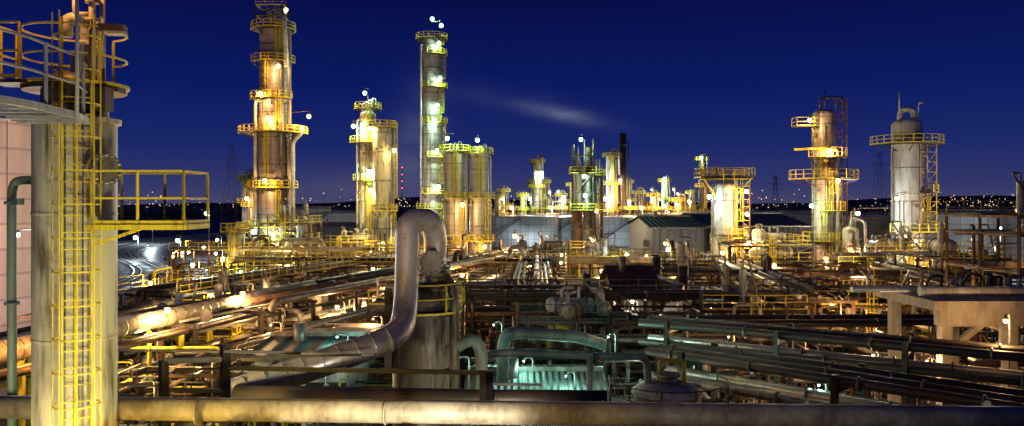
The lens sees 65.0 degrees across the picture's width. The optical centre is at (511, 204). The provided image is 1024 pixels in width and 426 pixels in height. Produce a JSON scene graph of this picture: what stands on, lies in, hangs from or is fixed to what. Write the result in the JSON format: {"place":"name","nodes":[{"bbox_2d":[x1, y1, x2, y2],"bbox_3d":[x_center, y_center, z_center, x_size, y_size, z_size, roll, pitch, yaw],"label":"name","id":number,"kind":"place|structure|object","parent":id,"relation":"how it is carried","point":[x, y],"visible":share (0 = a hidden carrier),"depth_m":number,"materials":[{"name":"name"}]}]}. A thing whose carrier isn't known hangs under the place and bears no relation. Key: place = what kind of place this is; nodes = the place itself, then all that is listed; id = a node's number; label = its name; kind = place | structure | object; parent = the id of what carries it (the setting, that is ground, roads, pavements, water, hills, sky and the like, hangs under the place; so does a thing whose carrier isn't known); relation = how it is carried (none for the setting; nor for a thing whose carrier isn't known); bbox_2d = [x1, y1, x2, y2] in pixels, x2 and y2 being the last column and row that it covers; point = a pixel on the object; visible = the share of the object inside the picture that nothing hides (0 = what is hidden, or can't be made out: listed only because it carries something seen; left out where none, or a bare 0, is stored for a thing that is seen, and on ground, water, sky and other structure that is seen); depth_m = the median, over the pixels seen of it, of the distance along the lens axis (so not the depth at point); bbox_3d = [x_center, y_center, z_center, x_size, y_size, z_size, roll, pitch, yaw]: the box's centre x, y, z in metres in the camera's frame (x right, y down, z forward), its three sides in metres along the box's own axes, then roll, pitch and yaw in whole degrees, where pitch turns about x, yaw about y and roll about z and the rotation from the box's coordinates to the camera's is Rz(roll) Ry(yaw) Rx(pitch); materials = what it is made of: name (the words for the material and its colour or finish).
{"place":"outdoors","nodes":[
{"label":"outdoors","id":0,"kind":"place"},
{"bbox_2d":[140,237,226,291],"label":"road","id":1,"kind":"structure","parent":0,"point":[158,254],"depth_m":223.84,"materials":[{"name":"asphalt"}]},
{"bbox_2d":[241,173,253,253],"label":"distant process column","id":2,"kind":"structure","parent":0,"point":[251,201],"depth_m":223.67,"materials":[{"name":"metal"}]},
{"bbox_2d":[302,219,358,256],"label":"workshop","id":3,"kind":"structure","parent":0,"point":[331,230],"depth_m":210.00,"materials":[{"name":"metal"}]},
{"bbox_2d":[0,208,1023,425],"bbox_3d":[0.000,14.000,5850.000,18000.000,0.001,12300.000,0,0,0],"label":"ground","id":4,"kind":"structure","parent":0,"point":[147,234],"depth_m":286.82,"materials":[{"name":"concrete"}]},
{"bbox_2d":[0,118,30,331],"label":"storage tank","id":5,"kind":"object","parent":4,"relation":"on","point":[15,148],"visible":0.15,"depth_m":77.55,"materials":[{"name":"metal"}]},
{"bbox_2d":[4,176,30,425],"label":"vertical vent pipe","id":6,"kind":"object","parent":4,"relation":"on","point":[12,202],"visible":0.94,"depth_m":15.93,"materials":[{"name":"metal"}]},
{"bbox_2d":[30,0,121,425],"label":"foreground process column","id":7,"kind":"structure","parent":4,"relation":"on","point":[40,338],"depth_m":14.41,"materials":[{"name":"metal"}]},
{"bbox_2d":[0,0,89,124],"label":"curved walkway","id":8,"kind":"structure","parent":7,"relation":"attached to","point":[21,111],"depth_m":12.33,"materials":[{"name":"grey metal"}]},
{"bbox_2d":[0,21,129,111],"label":"railing","id":9,"kind":"object","parent":7,"relation":"attached to","point":[111,91],"depth_m":14.44,"materials":[{"name":"metal"}]},
{"bbox_2d":[51,9,100,425],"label":"caged ladder","id":10,"kind":"object","parent":7,"relation":"attached to","point":[60,238],"visible":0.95,"depth_m":13.86,"materials":[{"name":"metal"}]},
{"bbox_2d":[89,23,127,79],"bbox_3d":[-7.147,-2.680,14.180,0.636,0.960,0.300,0,0,-11],"label":"area floodlight","id":11,"kind":"object","parent":10,"relation":"attached to","point":[107,29],"visible":0.86,"depth_m":14.10,"materials":[{"name":"metal"}]},
{"bbox_2d":[84,170,209,245],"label":"side access platform","id":12,"kind":"structure","parent":7,"relation":"attached to","point":[137,224],"depth_m":13.99,"materials":[{"name":"metal"}]},
{"bbox_2d":[0,277,299,425],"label":"pipe rack","id":13,"kind":"object","parent":4,"relation":"on","point":[143,305],"visible":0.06,"depth_m":60.38,"materials":[{"name":"metal"}]},
{"bbox_2d":[26,336,281,425],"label":"process piping","id":14,"kind":"object","parent":4,"relation":"on","point":[188,376],"visible":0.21,"depth_m":42.27,"materials":[{"name":"metal"}]},
{"bbox_2d":[0,280,321,425],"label":"insulated transfer pipe","id":15,"kind":"object","parent":4,"relation":"on","point":[149,321],"visible":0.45,"depth_m":44.77,"materials":[{"name":"metal"}]},
{"bbox_2d":[118,234,226,286],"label":"railway track","id":16,"kind":"structure","parent":4,"relation":"on","point":[134,268],"depth_m":179.65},
{"bbox_2d":[125,235,226,286],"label":"railway track","id":17,"kind":"structure","parent":4,"relation":"on","point":[131,254],"depth_m":210.93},
{"bbox_2d":[122,273,266,391],"bbox_3d":[-21.286,9.440,55.587,9.599,9.208,9.009,0,0,0],"label":"process unit","id":18,"kind":"object","parent":4,"relation":"on","point":[217,292],"visible":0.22,"depth_m":53.48,"materials":[{"name":"yellow paint"}]},
{"bbox_2d":[127,260,305,304],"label":"process piping","id":19,"kind":"object","parent":4,"relation":"on","point":[173,273],"visible":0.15,"depth_m":107.17,"materials":[{"name":"yellow paint"}]},
{"bbox_2d":[145,262,296,317],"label":"process unit","id":20,"kind":"object","parent":4,"relation":"on","point":[265,281],"visible":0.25,"depth_m":70.64,"materials":[{"name":"metal"}]},
{"bbox_2d":[216,223,253,273],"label":"surge drum","id":21,"kind":"object","parent":4,"relation":"on","point":[236,235],"visible":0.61,"depth_m":116.81,"materials":[{"name":"beige paint"}]},
{"bbox_2d":[236,169,253,232],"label":"distant process column","id":22,"kind":"structure","parent":4,"relation":"on","point":[247,176],"depth_m":228.31,"materials":[{"name":"metal"}]},
{"bbox_2d":[125,307,392,392],"bbox_3d":[-16.015,10.505,55.002,20.468,7.079,3.600,0,0,6],"label":"pipe rack","id":23,"kind":"object","parent":4,"relation":"on","point":[253,325],"visible":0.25,"depth_m":54.52,"materials":[{"name":"metal"}]},
{"bbox_2d":[118,244,423,360],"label":"pipe rack","id":24,"kind":"object","parent":4,"relation":"on","point":[142,294],"visible":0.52,"depth_m":78.55,"materials":[{"name":"metal"}]},
{"bbox_2d":[238,10,307,253],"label":"distillation column","id":25,"kind":"structure","parent":4,"relation":"on","point":[271,138],"depth_m":141.57,"materials":[{"name":"metal"}]},
{"bbox_2d":[255,0,288,26],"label":"column head gantry","id":26,"kind":"object","parent":25,"relation":"on","point":[268,11],"depth_m":142.24,"materials":[{"name":"metal"}]},
{"bbox_2d":[168,237,380,297],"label":"pipe rack","id":27,"kind":"object","parent":4,"relation":"on","point":[266,246],"visible":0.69,"depth_m":117.82,"materials":[{"name":"metal"}]},
{"bbox_2d":[284,237,325,274],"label":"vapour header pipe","id":28,"kind":"object","parent":27,"relation":"on","point":[302,244],"visible":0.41,"depth_m":122.07,"materials":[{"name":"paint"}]},
{"bbox_2d":[245,200,321,274],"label":"process unit","id":29,"kind":"object","parent":4,"relation":"on","point":[304,219],"visible":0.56,"depth_m":133.63,"materials":[{"name":"metal"}]},
{"bbox_2d":[284,47,303,233],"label":"overhead riser pipe","id":30,"kind":"object","parent":4,"relation":"on","point":[292,142],"visible":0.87,"depth_m":141.55,"materials":[{"name":"metal"}]},
{"bbox_2d":[241,322,378,425],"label":"control hut","id":31,"kind":"object","parent":4,"relation":"on","point":[300,336],"visible":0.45,"depth_m":45.09,"materials":[{"name":"paint"}]},
{"bbox_2d":[118,249,531,375],"bbox_3d":[-10.518,9.668,79.445,6.600,8.753,68.746,0,0,18],"label":"pipe rack","id":32,"kind":"object","parent":4,"relation":"on","point":[330,286],"visible":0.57,"depth_m":58.95,"materials":[{"name":"metal"}]},
{"bbox_2d":[295,210,358,237],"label":"storage tank","id":33,"kind":"object","parent":4,"relation":"on","point":[331,216],"visible":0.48,"depth_m":276.35,"materials":[{"name":"metal"}]},
{"bbox_2d":[303,222,385,275],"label":"process unit","id":34,"kind":"object","parent":4,"relation":"on","point":[361,235],"visible":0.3,"depth_m":138.32,"materials":[{"name":"metal"}]},
{"bbox_2d":[158,343,541,425],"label":"black support frame","id":35,"kind":"object","parent":4,"relation":"on","point":[486,383],"visible":0.95,"depth_m":17.54,"materials":[{"name":"metal"}]},
{"bbox_2d":[118,349,372,386],"bbox_3d":[-7.109,3.959,19.693,7.250,0.733,1.193,0,0,-5],"label":"instrument air pipe","id":36,"kind":"object","parent":35,"relation":"attached to","point":[180,350],"visible":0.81,"depth_m":19.98,"materials":[{"name":"metal"}]},
{"bbox_2d":[254,356,465,425],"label":"process piping","id":37,"kind":"object","parent":4,"relation":"on","point":[379,383],"visible":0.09,"depth_m":41.98,"materials":[{"name":"metal"}]},
{"bbox_2d":[196,270,533,425],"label":"pipe rack","id":38,"kind":"object","parent":4,"relation":"on","point":[256,341],"visible":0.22,"depth_m":56.37,"materials":[{"name":"metal"}]},
{"bbox_2d":[349,101,381,271],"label":"distillation column","id":39,"kind":"structure","parent":4,"relation":"on","point":[365,147],"depth_m":148.56,"materials":[{"name":"metal"}]},
{"bbox_2d":[368,119,397,263],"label":"distillation column","id":40,"kind":"structure","parent":4,"relation":"on","point":[381,205],"depth_m":145.65,"materials":[{"name":"metal"}]},
{"bbox_2d":[363,232,466,274],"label":"process unit","id":41,"kind":"object","parent":4,"relation":"on","point":[463,245],"visible":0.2,"depth_m":134.49,"materials":[{"name":"metal"}]},
{"bbox_2d":[227,273,605,331],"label":"pipe rack","id":42,"kind":"object","parent":4,"relation":"on","point":[569,282],"visible":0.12,"depth_m":77.99,"materials":[{"name":"metal"}]},
{"bbox_2d":[415,31,447,220],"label":"distillation column","id":43,"kind":"structure","parent":4,"relation":"on","point":[432,87],"depth_m":183.24,"materials":[{"name":"metal"}]},
{"bbox_2d":[358,262,511,388],"bbox_3d":[-6.687,9.351,64.039,13.577,9.407,9.912,0,0,0],"label":"process unit","id":44,"kind":"object","parent":4,"relation":"on","point":[464,324],"visible":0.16,"depth_m":63.34,"materials":[{"name":"metal"}]},
{"bbox_2d":[384,274,487,425],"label":"reactor vessel","id":45,"kind":"object","parent":4,"relation":"on","point":[435,340],"visible":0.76,"depth_m":25.57,"materials":[{"name":"metal"}]},
{"bbox_2d":[231,208,608,401],"bbox_3d":[-3.288,2.545,20.454,7.353,4.843,10.227,0,0,-26],"label":"overhead vapour pipe","id":46,"kind":"object","parent":45,"relation":"attached to","point":[393,334],"visible":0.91,"depth_m":20.83,"materials":[{"name":"metal"}]},
{"bbox_2d":[380,265,502,338],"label":"process piping","id":47,"kind":"object","parent":4,"relation":"on","point":[486,325],"visible":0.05,"depth_m":84.94,"materials":[{"name":"metal"}]},
{"bbox_2d":[438,144,470,274],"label":"absorber column","id":48,"kind":"structure","parent":4,"relation":"on","point":[455,213],"depth_m":156.07,"materials":[{"name":"metal"}]},
{"bbox_2d":[229,245,716,305],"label":"pipe rack","id":49,"kind":"object","parent":4,"relation":"on","point":[507,260],"visible":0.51,"depth_m":97.17,"materials":[{"name":"metal"}]},
{"bbox_2d":[464,147,495,269],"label":"absorber column","id":50,"kind":"structure","parent":4,"relation":"on","point":[479,195],"depth_m":156.31,"materials":[{"name":"metal"}]},
{"bbox_2d":[0,395,1023,425],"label":"foreground pipeline","id":51,"kind":"object","parent":4,"relation":"on","point":[228,411],"visible":1,"depth_m":15.28,"materials":[{"name":"metal"}]},
{"bbox_2d":[489,213,558,246],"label":"storage tank","id":52,"kind":"object","parent":4,"relation":"on","point":[504,228],"visible":0.74,"depth_m":263.32,"materials":[{"name":"metal"}]},
{"bbox_2d":[503,243,564,348],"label":"pipe rack","id":53,"kind":"object","parent":4,"relation":"on","point":[538,271],"visible":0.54,"depth_m":78.59,"materials":[{"name":"metal"}]},
{"bbox_2d":[499,231,571,276],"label":"process unit","id":54,"kind":"object","parent":4,"relation":"on","point":[543,247],"visible":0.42,"depth_m":116.31,"materials":[{"name":"metal"}]},
{"bbox_2d":[460,357,611,425],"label":"compressor shed","id":55,"kind":"structure","parent":4,"relation":"on","point":[550,376],"depth_m":43.77,"materials":[{"name":"green paint"}]},
{"bbox_2d":[529,155,544,215],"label":"distant process column","id":56,"kind":"structure","parent":4,"relation":"on","point":[537,187],"depth_m":328.21,"materials":[{"name":"metal"}]},
{"bbox_2d":[464,278,632,397],"bbox_3d":[2.482,9.793,60.112,12.391,8.509,8.059,0,0,0],"label":"process unit","id":57,"kind":"object","parent":4,"relation":"on","point":[576,313],"visible":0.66,"depth_m":58.33,"materials":[{"name":"metal"}]},
{"bbox_2d":[118,167,1014,215],"bbox_3d":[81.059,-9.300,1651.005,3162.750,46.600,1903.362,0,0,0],"label":"distant town","id":58,"kind":"object","parent":4,"relation":"on","point":[402,208],"visible":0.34,"depth_m":1242.96,"materials":[{"name":"black"}]},
{"bbox_2d":[118,201,1014,221],"bbox_3d":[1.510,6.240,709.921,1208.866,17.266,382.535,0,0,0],"label":"distant treeline","id":59,"kind":"object","parent":4,"relation":"on","point":[191,214],"visible":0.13,"depth_m":635.75,"materials":[{"name":"black plant"}]},
{"bbox_2d":[536,213,613,244],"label":"storage tank","id":60,"kind":"object","parent":4,"relation":"on","point":[564,228],"visible":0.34,"depth_m":276.69,"materials":[{"name":"metal"}]},
{"bbox_2d":[489,302,663,375],"bbox_3d":[5.964,11.141,64.605,15.814,5.717,17.779,0,0,0],"label":"process piping","id":61,"kind":"object","parent":4,"relation":"on","point":[492,332],"visible":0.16,"depth_m":60.74,"materials":[{"name":"metal"}]},
{"bbox_2d":[555,233,627,276],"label":"process unit","id":62,"kind":"object","parent":4,"relation":"on","point":[588,248],"visible":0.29,"depth_m":107.81,"materials":[{"name":"metal"}]},
{"bbox_2d":[551,256,652,272],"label":"overhead duct","id":63,"kind":"object","parent":4,"relation":"on","point":[554,259],"visible":0.41,"depth_m":94.62,"materials":[{"name":"metal"}]},
{"bbox_2d":[602,147,620,215],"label":"distant process column","id":64,"kind":"structure","parent":4,"relation":"on","point":[611,184],"depth_m":298.04,"materials":[{"name":"metal"}]},
{"bbox_2d":[619,133,628,215],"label":"flare stack","id":65,"kind":"object","parent":4,"relation":"on","point":[623,158],"visible":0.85,"depth_m":298.88,"materials":[{"name":"metal"}]},
{"bbox_2d":[599,256,662,333],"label":"pump house","id":66,"kind":"structure","parent":4,"relation":"on","point":[622,269],"depth_m":72.86,"materials":[{"name":"metal"}]},
{"bbox_2d":[597,213,666,245],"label":"storage tank","id":67,"kind":"object","parent":4,"relation":"on","point":[619,226],"visible":0.4,"depth_m":268.43,"materials":[{"name":"metal"}]},
{"bbox_2d":[658,173,671,211],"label":"distant process column","id":68,"kind":"structure","parent":4,"relation":"on","point":[662,183],"depth_m":328.87,"materials":[{"name":"metal"}]},
{"bbox_2d":[607,358,728,402],"bbox_3d":[6.558,10.256,33.490,5.116,7.488,4.019,0,0,0],"label":"domed process tank","id":69,"kind":"object","parent":4,"relation":"on","point":[667,386],"visible":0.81,"depth_m":33.40,"materials":[{"name":"metal"}]},
{"bbox_2d":[487,326,650,389],"bbox_3d":[2.175,8.938,36.533,7.656,6.266,11.302,0,0,0],"label":"cooling water pipe","id":70,"kind":"object","parent":69,"relation":"attached to","point":[502,353],"visible":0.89,"depth_m":37.71,"materials":[{"name":"metal"}]},
{"bbox_2d":[420,279,916,365],"bbox_3d":[11.447,10.208,66.000,41.446,7.672,4.889,0,0,0],"label":"pipe rack","id":71,"kind":"object","parent":4,"relation":"on","point":[474,315],"visible":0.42,"depth_m":64.69,"materials":[{"name":"metal"}]},
{"bbox_2d":[657,274,684,310],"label":"inclined duct","id":72,"kind":"object","parent":4,"relation":"on","point":[666,282],"visible":0.27,"depth_m":74.52,"materials":[{"name":"metal"}]},
{"bbox_2d":[591,277,760,344],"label":"process piping","id":73,"kind":"object","parent":4,"relation":"on","point":[701,287],"visible":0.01,"depth_m":80.02,"materials":[{"name":"black metal"}]},
{"bbox_2d":[650,236,718,304],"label":"process unit","id":74,"kind":"object","parent":4,"relation":"on","point":[684,250],"visible":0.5,"depth_m":91.87,"materials":[{"name":"metal"}]},
{"bbox_2d":[695,152,708,211],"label":"distant process column","id":75,"kind":"structure","parent":4,"relation":"on","point":[705,186],"depth_m":298.78,"materials":[{"name":"metal"}]},
{"bbox_2d":[576,327,856,403],"bbox_3d":[13.543,11.391,56.033,17.181,5.217,12.297,0,0,0],"label":"process piping","id":76,"kind":"object","parent":4,"relation":"on","point":[624,376],"visible":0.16,"depth_m":53.25,"materials":[{"name":"metal"}]},
{"bbox_2d":[700,170,746,268],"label":"stripper column","id":77,"kind":"structure","parent":4,"relation":"on","point":[724,215],"depth_m":103.81,"materials":[{"name":"metal"}]},
{"bbox_2d":[694,165,754,257],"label":"column top deck","id":78,"kind":"structure","parent":4,"relation":"on","point":[716,169],"depth_m":103.52,"materials":[{"name":"metal"}]},
{"bbox_2d":[671,255,808,385],"bbox_3d":[17.659,9.135,65.641,9.713,9.826,11.116,0,0,0],"label":"process unit","id":79,"kind":"object","parent":4,"relation":"on","point":[743,290],"visible":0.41,"depth_m":63.47,"materials":[{"name":"metal"}]},
{"bbox_2d":[681,213,811,264],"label":"corrugated warehouse","id":80,"kind":"structure","parent":4,"relation":"on","point":[786,224],"depth_m":128.09,"materials":[{"name":"black metal"}]},
{"bbox_2d":[709,223,813,277],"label":"process unit","id":81,"kind":"object","parent":4,"relation":"on","point":[761,240],"visible":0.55,"depth_m":99.81,"materials":[{"name":"metal"}]},
{"bbox_2d":[710,211,835,243],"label":"storage tank","id":82,"kind":"object","parent":4,"relation":"on","point":[806,217],"visible":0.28,"depth_m":240.58,"materials":[{"name":"metal"}]},
{"bbox_2d":[695,250,857,344],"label":"pipe rack","id":83,"kind":"object","parent":4,"relation":"on","point":[766,263],"visible":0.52,"depth_m":71.33,"materials":[{"name":"metal"}]},
{"bbox_2d":[606,303,998,396],"bbox_3d":[20.497,10.480,56.500,27.365,7.132,4.100,0,0,-2],"label":"pipe rack","id":84,"kind":"object","parent":4,"relation":"on","point":[850,322],"visible":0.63,"depth_m":56.01,"materials":[{"name":"metal"}]},
{"bbox_2d":[601,263,1023,330],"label":"pipe rack","id":85,"kind":"object","parent":4,"relation":"on","point":[840,272],"visible":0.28,"depth_m":84.70,"materials":[{"name":"metal"}]},
{"bbox_2d":[788,109,859,284],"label":"fractionator column","id":86,"kind":"structure","parent":4,"relation":"on","point":[824,183],"depth_m":103.75,"materials":[{"name":"metal"}]},
{"bbox_2d":[819,90,847,251],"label":"steel service tower","id":87,"kind":"structure","parent":4,"relation":"on","point":[843,105],"depth_m":104.29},
{"bbox_2d":[645,341,1023,405],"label":"pipe bridge","id":88,"kind":"structure","parent":4,"relation":"on","point":[862,379],"depth_m":32.76,"materials":[{"name":"black metal"}]},
{"bbox_2d":[773,264,923,308],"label":"process piping","id":89,"kind":"object","parent":4,"relation":"on","point":[795,266],"visible":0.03,"depth_m":98.00,"materials":[{"name":"metal"}]},
{"bbox_2d":[769,265,933,359],"bbox_3d":[29.074,9.696,67.718,11.491,8.710,11.234,0,0,0],"label":"process unit","id":90,"kind":"object","parent":4,"relation":"on","point":[877,306],"visible":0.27,"depth_m":64.65,"materials":[{"name":"metal"}]},
{"bbox_2d":[809,245,899,282],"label":"process unit","id":91,"kind":"object","parent":4,"relation":"on","point":[865,257],"visible":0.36,"depth_m":95.69,"materials":[{"name":"metal"}]},
{"bbox_2d":[843,208,866,269],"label":"reboiler column","id":92,"kind":"structure","parent":4,"relation":"on","point":[850,234],"depth_m":100.21,"materials":[{"name":"metal"}]},
{"bbox_2d":[835,212,890,255],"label":"storage tank","id":93,"kind":"object","parent":4,"relation":"on","point":[876,222],"visible":0.21,"depth_m":218.29,"materials":[{"name":"metal"}]},
{"bbox_2d":[860,221,941,310],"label":"process unit","id":94,"kind":"object","parent":4,"relation":"on","point":[887,246],"visible":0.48,"depth_m":106.06,"materials":[{"name":"metal"}]},
{"bbox_2d":[806,277,998,367],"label":"process piping","id":95,"kind":"object","parent":4,"relation":"on","point":[988,338],"visible":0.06,"depth_m":73.84,"materials":[{"name":"metal"}]},
{"bbox_2d":[870,118,944,266],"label":"distillation column","id":96,"kind":"structure","parent":4,"relation":"on","point":[906,143],"depth_m":120.15,"materials":[{"name":"metal"}]},
{"bbox_2d":[799,247,1023,345],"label":"pipe rack","id":97,"kind":"object","parent":4,"relation":"on","point":[888,264],"visible":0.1,"depth_m":80.95,"materials":[{"name":"metal"}]},
{"bbox_2d":[827,328,1023,405],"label":"process piping","id":98,"kind":"object","parent":4,"relation":"on","point":[981,362],"visible":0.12,"depth_m":50.21,"materials":[{"name":"metal"}]},
{"bbox_2d":[850,269,1023,405],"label":"concrete pipe deck","id":99,"kind":"structure","parent":4,"relation":"on","point":[979,307],"depth_m":42.75,"materials":[{"name":"paint"}]},
{"bbox_2d":[894,222,1011,338],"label":"process unit","id":100,"kind":"object","parent":4,"relation":"on","point":[936,247],"visible":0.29,"depth_m":84.98,"materials":[{"name":"metal"}]},
{"bbox_2d":[922,209,1023,270],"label":"storage tank","id":101,"kind":"object","parent":4,"relation":"on","point":[966,222],"visible":0.35,"depth_m":171.04,"materials":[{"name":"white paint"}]},
{"bbox_2d":[945,172,1023,359],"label":"process unit","id":102,"kind":"object","parent":4,"relation":"on","point":[1017,265],"visible":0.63,"depth_m":66.67,"materials":[{"name":"metal"}]},
{"bbox_2d":[0,0,1023,204],"label":"sky","id":103,"kind":"structure","parent":0,"point":[726,81],"materials":[{"name":"blue"}]},
{"bbox_2d":[118,195,1015,207],"bbox_3d":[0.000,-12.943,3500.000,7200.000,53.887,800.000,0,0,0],"label":"distant hills","id":104,"kind":"structure","parent":0,"point":[1005,201],"depth_m":3229.48,"materials":[{"name":"black"}]},
{"bbox_2d":[569,139,596,276],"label":"steel process tower","id":105,"kind":"structure","parent":0,"point":[579,206],"depth_m":139.06,"materials":[{"name":"metal"}]},
{"bbox_2d":[592,159,605,244],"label":"steel process tower","id":106,"kind":"structure","parent":0,"point":[602,206],"depth_m":148.95,"materials":[{"name":"metal"}]},
{"bbox_2d":[627,211,708,257],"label":"corrugated warehouse","id":107,"kind":"structure","parent":0,"point":[655,230],"depth_m":127.73,"materials":[{"name":"metal"}]},
{"bbox_2d":[638,314,1023,404],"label":"pipe bridge","id":108,"kind":"structure","parent":0,"point":[911,345],"depth_m":40.37,"materials":[{"name":"metal"}]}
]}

